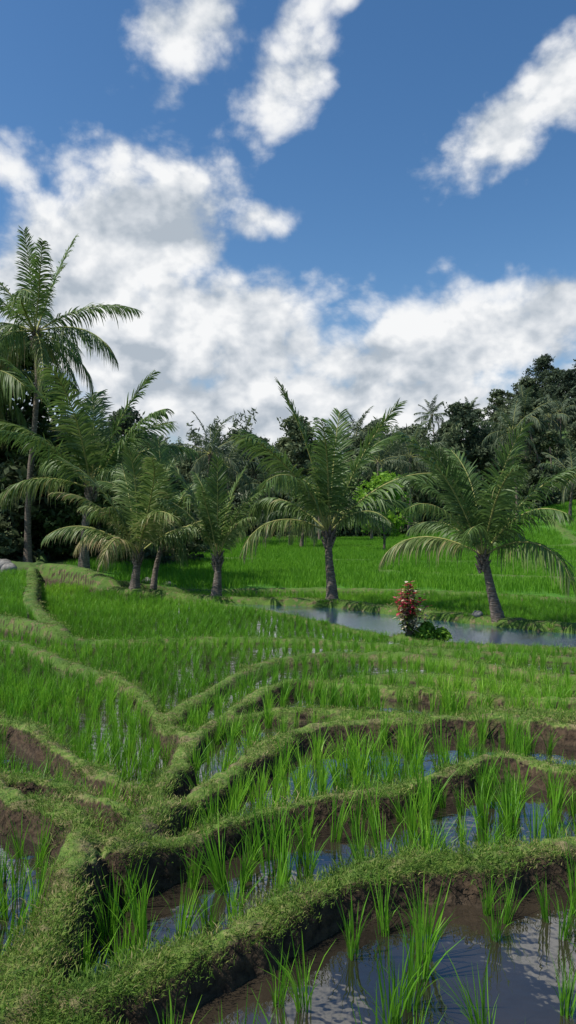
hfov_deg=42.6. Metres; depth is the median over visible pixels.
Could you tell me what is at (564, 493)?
coconut palm
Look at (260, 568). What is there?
rice field
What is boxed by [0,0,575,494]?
sky
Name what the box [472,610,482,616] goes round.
rock
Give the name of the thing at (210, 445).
coconut palm
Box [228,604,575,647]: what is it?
channel water
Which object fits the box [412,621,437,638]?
weed bush
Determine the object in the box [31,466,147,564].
broadleaf tree
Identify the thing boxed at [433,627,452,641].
weed bush
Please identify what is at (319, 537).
coconut palm
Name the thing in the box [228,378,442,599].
coconut palm
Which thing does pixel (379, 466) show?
coconut palm
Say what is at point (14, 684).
rice plants
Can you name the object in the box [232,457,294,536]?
coconut palm
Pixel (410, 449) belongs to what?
coconut palm
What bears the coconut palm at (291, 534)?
on the ground terrain at (254, 962)
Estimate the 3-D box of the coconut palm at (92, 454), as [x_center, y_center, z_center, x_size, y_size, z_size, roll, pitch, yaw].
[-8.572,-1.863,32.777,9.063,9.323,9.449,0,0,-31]
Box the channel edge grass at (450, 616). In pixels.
[95,591,561,646]
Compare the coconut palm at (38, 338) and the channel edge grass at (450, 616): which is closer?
the channel edge grass at (450, 616)
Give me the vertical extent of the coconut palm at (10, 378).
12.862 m
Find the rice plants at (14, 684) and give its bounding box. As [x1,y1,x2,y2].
[0,568,575,1023]
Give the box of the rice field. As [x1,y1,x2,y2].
[64,500,575,596]
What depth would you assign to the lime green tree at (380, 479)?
59.78 m
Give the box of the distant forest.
[0,353,575,565]
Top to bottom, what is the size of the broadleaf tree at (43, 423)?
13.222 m
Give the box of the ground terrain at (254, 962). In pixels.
[0,428,575,1023]
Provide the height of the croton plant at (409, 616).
1.319 m
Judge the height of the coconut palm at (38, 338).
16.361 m
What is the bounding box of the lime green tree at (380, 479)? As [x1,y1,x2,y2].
[352,468,412,549]
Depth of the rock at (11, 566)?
31.60 m
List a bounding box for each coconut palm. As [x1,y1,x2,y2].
[0,225,142,562]
[0,315,73,449]
[0,356,198,568]
[40,444,235,590]
[86,431,247,589]
[156,453,273,596]
[171,411,240,487]
[183,426,267,520]
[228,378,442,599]
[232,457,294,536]
[254,474,348,546]
[295,450,354,538]
[344,428,411,538]
[376,421,447,536]
[378,418,575,622]
[473,398,543,516]
[497,385,559,505]
[537,433,575,515]
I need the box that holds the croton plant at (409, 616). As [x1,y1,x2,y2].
[391,581,431,634]
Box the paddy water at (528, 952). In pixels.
[0,568,575,1023]
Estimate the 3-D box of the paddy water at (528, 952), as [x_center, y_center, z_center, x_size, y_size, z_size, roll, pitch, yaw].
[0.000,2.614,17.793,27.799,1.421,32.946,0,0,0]
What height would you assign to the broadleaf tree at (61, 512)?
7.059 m
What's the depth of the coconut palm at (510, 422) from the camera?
84.09 m
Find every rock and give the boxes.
[0,559,11,568]
[0,563,16,569]
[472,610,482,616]
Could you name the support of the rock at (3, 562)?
on the ground terrain at (254, 962)
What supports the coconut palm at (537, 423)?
on the ground terrain at (254, 962)
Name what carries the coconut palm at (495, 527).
on the ground terrain at (254, 962)
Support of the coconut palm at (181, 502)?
on the ground terrain at (254, 962)
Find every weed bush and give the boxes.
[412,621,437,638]
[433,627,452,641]
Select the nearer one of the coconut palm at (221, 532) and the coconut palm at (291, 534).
the coconut palm at (221, 532)
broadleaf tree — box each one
[0,326,79,463]
[0,430,95,559]
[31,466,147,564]
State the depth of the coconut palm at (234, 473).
75.80 m
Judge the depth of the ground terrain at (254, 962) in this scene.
4.78 m
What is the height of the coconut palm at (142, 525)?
5.468 m
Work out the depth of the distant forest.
97.50 m

